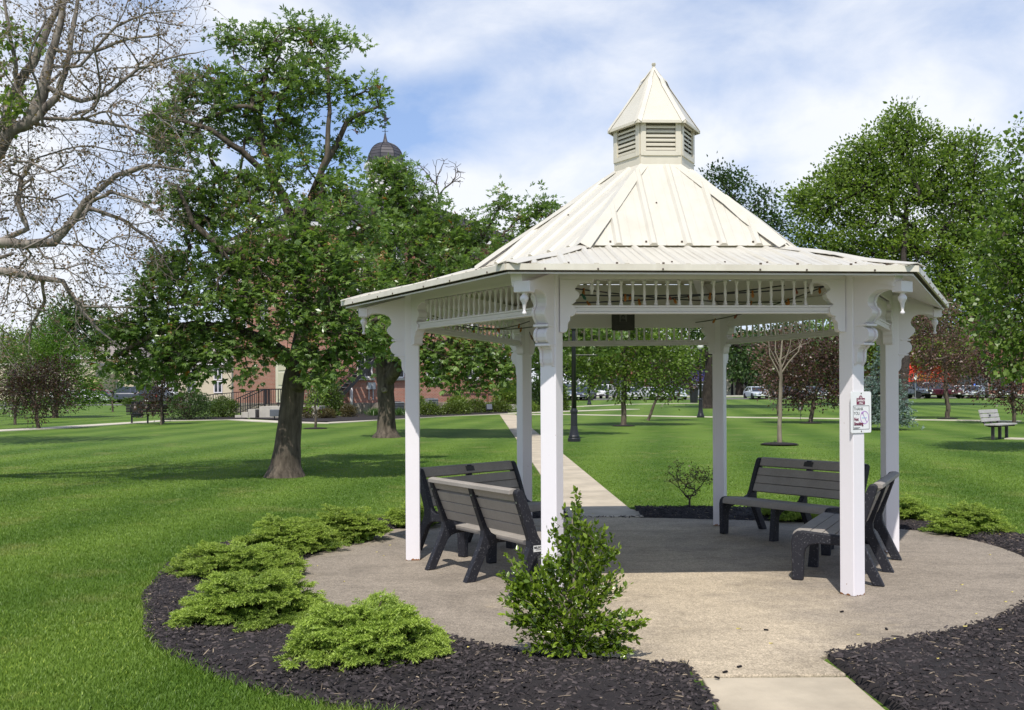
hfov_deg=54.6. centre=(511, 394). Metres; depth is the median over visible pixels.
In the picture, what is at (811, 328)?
tree
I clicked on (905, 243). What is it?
maple tree
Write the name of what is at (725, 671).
stray chips
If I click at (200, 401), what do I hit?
round shrub
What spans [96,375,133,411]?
linden tree
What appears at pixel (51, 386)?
plum tree
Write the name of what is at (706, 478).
rose bush
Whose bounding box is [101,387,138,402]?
parked suv
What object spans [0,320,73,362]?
tree
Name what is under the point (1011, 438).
side walk
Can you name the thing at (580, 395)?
parked car
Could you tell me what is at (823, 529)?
park bench
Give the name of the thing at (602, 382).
brick shop
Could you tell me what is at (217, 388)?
window
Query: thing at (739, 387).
tree
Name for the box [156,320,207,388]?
tree
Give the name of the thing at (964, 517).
dwarf spruce
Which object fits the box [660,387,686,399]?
parked car
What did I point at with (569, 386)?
parked suv
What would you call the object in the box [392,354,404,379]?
window
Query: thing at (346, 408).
shrub
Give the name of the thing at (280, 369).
door
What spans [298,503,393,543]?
dwarf spruce
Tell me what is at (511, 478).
park bench
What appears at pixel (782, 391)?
parked car
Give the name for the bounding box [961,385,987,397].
parked car
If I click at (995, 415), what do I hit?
park bench
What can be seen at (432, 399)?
air conditioner
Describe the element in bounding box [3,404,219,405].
side street
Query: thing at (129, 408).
park bench
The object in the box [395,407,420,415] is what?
daylily
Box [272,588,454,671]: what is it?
dwarf spruce
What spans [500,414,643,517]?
back walk
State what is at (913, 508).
dwarf spruce
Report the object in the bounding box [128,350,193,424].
plum tree
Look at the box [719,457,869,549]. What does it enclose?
park bench
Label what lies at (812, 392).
parked car
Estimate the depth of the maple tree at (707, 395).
71.60 m
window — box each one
[214,368,221,379]
[214,381,221,392]
[357,352,374,379]
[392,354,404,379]
[957,375,970,385]
[974,375,987,388]
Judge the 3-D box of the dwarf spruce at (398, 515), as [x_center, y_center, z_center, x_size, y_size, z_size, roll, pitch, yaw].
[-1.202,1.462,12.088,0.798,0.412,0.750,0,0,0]
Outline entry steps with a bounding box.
[194,388,327,417]
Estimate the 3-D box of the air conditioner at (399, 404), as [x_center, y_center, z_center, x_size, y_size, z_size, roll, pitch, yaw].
[-7.048,0.801,60.492,0.720,0.780,0.740,0,0,-37]
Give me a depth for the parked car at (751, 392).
112.54 m
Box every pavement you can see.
[297,517,1023,680]
[567,394,1021,397]
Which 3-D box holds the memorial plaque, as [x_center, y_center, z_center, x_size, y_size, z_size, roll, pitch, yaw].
[1.301,-0.848,11.596,0.270,0.200,0.028,0,0,0]
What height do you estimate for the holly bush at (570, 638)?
1.058 m
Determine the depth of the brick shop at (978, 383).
147.14 m
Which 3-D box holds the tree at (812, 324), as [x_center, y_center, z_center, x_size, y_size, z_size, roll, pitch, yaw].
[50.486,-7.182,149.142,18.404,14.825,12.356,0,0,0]
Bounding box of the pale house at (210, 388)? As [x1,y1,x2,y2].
[178,341,233,400]
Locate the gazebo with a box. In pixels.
[341,63,950,598]
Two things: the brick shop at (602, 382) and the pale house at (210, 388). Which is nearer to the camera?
the pale house at (210, 388)
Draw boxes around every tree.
[0,0,228,385]
[0,17,30,185]
[0,302,116,417]
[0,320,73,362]
[0,335,48,424]
[0,347,92,428]
[20,291,117,361]
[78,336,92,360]
[82,4,401,478]
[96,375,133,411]
[101,313,187,365]
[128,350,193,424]
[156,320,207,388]
[303,384,338,426]
[340,151,630,437]
[415,159,464,206]
[531,329,613,384]
[563,284,708,424]
[563,328,629,386]
[629,328,704,387]
[633,346,705,420]
[669,151,815,408]
[687,322,819,394]
[747,321,813,415]
[751,326,871,421]
[773,96,1023,409]
[773,320,838,388]
[793,319,879,379]
[900,292,987,417]
[909,327,998,384]
[953,111,1023,390]
[954,311,1023,422]
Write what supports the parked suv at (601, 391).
on the street at (730, 398)
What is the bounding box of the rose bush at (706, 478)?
[663,460,712,506]
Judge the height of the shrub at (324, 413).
0.969 m
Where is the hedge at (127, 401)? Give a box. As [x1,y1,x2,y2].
[118,395,157,405]
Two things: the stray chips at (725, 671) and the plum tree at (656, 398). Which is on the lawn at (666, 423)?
the plum tree at (656, 398)
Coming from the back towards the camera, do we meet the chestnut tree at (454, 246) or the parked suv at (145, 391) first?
the parked suv at (145, 391)
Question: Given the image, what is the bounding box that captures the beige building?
[0,363,114,400]
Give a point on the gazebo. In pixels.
(653, 213)
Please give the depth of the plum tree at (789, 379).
43.84 m
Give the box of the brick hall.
[227,113,516,413]
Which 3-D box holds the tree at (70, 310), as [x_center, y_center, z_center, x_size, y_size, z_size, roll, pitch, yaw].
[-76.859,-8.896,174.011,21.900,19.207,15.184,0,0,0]
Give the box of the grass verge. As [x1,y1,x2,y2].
[1,403,193,404]
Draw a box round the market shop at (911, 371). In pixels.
[909,334,952,384]
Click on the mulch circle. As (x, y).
(315, 428)
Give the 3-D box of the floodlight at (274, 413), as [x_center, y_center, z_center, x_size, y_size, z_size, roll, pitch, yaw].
[-12.180,1.063,50.810,0.460,0.590,0.300,0,0,-17]
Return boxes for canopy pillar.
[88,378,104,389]
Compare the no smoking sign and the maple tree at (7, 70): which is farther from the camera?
the maple tree at (7, 70)
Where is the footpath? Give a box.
[532,414,1019,421]
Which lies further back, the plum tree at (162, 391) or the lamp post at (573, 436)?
the plum tree at (162, 391)
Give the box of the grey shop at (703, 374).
[668,356,704,394]
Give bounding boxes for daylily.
[364,407,377,415]
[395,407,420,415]
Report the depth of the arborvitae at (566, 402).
66.73 m
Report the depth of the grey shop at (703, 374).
148.88 m
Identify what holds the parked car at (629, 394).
on the street at (730, 398)
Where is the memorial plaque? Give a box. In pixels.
[612,314,634,330]
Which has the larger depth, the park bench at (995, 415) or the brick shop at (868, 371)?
the brick shop at (868, 371)
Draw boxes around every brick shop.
[586,347,668,389]
[792,343,879,394]
[953,338,1023,393]
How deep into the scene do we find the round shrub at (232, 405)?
55.28 m
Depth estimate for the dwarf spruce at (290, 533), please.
9.99 m
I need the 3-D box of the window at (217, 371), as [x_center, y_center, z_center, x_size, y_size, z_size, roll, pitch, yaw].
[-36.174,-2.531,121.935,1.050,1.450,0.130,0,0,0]
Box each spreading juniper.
[420,400,446,414]
[441,400,475,413]
[464,398,490,412]
[489,398,514,412]
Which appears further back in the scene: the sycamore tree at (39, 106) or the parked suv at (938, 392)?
the parked suv at (938, 392)
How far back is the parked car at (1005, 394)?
111.90 m
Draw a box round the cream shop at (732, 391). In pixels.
[726,368,773,394]
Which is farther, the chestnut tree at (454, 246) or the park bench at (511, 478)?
the chestnut tree at (454, 246)
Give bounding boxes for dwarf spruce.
[162,539,311,579]
[162,567,328,631]
[228,513,351,555]
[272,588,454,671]
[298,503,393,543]
[381,499,439,527]
[761,508,819,521]
[899,492,939,520]
[917,499,1016,535]
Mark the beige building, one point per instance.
(112, 376)
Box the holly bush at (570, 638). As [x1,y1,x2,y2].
[496,485,651,658]
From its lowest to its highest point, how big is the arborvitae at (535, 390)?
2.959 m
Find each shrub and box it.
[164,388,216,419]
[207,394,241,416]
[302,403,314,417]
[314,406,337,417]
[340,402,358,416]
[420,395,427,412]
[444,394,470,409]
[491,379,516,411]
[532,400,539,411]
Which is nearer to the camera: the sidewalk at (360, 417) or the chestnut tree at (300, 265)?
the chestnut tree at (300, 265)
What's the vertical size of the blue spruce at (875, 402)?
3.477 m
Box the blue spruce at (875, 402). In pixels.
[864,345,924,428]
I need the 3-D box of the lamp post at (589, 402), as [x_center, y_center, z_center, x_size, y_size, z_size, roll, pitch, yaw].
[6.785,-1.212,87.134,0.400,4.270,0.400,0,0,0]
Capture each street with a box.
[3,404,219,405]
[4,396,1020,402]
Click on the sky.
(525, 92)
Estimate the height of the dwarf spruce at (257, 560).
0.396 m
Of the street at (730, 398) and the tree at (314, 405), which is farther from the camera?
the street at (730, 398)
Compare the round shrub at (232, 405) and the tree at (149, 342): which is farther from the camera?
the tree at (149, 342)
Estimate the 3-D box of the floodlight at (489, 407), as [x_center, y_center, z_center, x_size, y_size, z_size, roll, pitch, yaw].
[-1.420,0.899,61.312,0.340,0.617,0.390,0,0,-17]
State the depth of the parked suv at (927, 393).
110.61 m
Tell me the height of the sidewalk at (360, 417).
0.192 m
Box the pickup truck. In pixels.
[913,382,960,396]
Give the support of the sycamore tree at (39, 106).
on the lawn at (666, 423)
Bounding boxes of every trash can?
[131,401,143,416]
[689,387,698,402]
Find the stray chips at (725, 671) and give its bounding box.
[686,610,887,678]
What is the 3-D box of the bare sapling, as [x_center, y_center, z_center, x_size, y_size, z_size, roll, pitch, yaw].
[7.906,-0.737,28.550,2.033,4.335,1.139,0,0,-17]
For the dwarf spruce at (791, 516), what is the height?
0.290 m
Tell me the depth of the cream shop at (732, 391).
147.50 m
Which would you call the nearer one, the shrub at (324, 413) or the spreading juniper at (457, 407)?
the shrub at (324, 413)
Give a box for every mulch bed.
[141,506,1023,709]
[165,416,246,419]
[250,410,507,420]
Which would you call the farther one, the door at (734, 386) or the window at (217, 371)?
the door at (734, 386)
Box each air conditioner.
[395,401,403,409]
[424,398,437,405]
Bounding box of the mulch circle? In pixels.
[304,427,326,428]
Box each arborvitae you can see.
[304,379,346,415]
[532,376,540,411]
[563,382,570,410]
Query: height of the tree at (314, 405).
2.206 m
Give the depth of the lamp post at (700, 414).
52.44 m
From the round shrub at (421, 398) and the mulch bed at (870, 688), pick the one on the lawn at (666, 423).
the mulch bed at (870, 688)
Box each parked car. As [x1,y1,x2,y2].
[71,390,108,402]
[576,387,596,399]
[616,387,641,399]
[641,387,666,399]
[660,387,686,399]
[743,386,768,398]
[768,386,796,397]
[799,386,828,397]
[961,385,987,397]
[996,387,1016,397]
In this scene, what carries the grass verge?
on the lawn at (666, 423)
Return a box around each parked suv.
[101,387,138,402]
[137,386,172,403]
[565,385,577,399]
[592,384,615,398]
[908,382,934,397]
[922,383,964,398]
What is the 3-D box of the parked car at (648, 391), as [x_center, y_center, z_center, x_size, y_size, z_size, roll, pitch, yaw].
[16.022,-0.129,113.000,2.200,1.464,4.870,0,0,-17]
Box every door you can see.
[277,363,285,401]
[733,382,735,394]
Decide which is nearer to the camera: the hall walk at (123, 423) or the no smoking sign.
the no smoking sign
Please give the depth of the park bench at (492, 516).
8.49 m
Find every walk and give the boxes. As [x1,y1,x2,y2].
[0,409,637,431]
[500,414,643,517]
[570,403,698,406]
[702,677,884,709]
[1004,437,1023,439]
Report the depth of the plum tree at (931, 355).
48.61 m
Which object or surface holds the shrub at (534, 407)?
on the lawn at (666, 423)
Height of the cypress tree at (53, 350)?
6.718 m
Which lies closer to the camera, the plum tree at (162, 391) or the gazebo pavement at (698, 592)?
the gazebo pavement at (698, 592)
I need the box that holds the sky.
[0,0,1023,394]
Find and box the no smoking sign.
[851,391,870,432]
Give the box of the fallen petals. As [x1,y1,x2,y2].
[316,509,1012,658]
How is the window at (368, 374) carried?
in the brick hall
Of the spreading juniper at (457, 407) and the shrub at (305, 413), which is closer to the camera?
the shrub at (305, 413)
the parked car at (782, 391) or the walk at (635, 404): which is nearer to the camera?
the walk at (635, 404)
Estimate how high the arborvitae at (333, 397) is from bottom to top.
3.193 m
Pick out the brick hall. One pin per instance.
(360, 392)
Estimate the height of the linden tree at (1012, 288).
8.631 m
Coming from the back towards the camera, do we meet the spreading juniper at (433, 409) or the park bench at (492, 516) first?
the spreading juniper at (433, 409)
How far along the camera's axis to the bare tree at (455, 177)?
85.79 m
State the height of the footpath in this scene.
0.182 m
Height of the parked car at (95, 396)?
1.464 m
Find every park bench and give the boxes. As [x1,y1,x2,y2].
[126,404,166,423]
[420,460,540,556]
[425,477,586,596]
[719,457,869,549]
[791,471,901,586]
[978,409,1016,439]
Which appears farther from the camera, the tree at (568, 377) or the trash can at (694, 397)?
the tree at (568, 377)
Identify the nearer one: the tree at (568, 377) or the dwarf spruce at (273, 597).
the dwarf spruce at (273, 597)
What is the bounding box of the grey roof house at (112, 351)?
[77,340,156,388]
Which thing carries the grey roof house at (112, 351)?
on the lawn at (666, 423)
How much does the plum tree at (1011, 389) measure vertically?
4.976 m
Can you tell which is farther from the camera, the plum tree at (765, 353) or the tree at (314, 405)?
the plum tree at (765, 353)
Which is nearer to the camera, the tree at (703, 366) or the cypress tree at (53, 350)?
the cypress tree at (53, 350)
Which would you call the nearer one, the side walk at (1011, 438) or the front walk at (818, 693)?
the front walk at (818, 693)
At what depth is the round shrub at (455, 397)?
63.78 m
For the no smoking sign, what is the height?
0.326 m
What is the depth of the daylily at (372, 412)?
56.69 m
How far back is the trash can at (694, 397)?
92.90 m
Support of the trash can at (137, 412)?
on the lawn at (666, 423)
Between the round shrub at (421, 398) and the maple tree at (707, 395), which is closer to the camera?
the round shrub at (421, 398)
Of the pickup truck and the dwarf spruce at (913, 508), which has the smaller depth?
the dwarf spruce at (913, 508)
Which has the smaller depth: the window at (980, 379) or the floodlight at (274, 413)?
the floodlight at (274, 413)
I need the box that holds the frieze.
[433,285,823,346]
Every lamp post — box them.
[568,328,597,441]
[587,359,591,404]
[697,338,703,417]
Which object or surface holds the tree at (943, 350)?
on the lawn at (666, 423)
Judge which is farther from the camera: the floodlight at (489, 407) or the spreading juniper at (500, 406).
the spreading juniper at (500, 406)
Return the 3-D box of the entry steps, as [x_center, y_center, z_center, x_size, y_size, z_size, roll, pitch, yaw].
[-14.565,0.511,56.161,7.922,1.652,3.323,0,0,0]
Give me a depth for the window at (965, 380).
147.14 m
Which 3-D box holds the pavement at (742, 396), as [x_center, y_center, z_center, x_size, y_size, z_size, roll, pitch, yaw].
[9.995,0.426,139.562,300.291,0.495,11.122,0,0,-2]
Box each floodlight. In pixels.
[270,409,278,419]
[486,404,491,412]
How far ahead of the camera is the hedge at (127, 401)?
91.05 m
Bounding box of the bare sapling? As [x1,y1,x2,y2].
[756,321,809,444]
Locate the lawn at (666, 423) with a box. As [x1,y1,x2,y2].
[0,395,1023,709]
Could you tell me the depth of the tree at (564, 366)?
139.44 m
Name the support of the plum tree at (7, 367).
on the lawn at (666, 423)

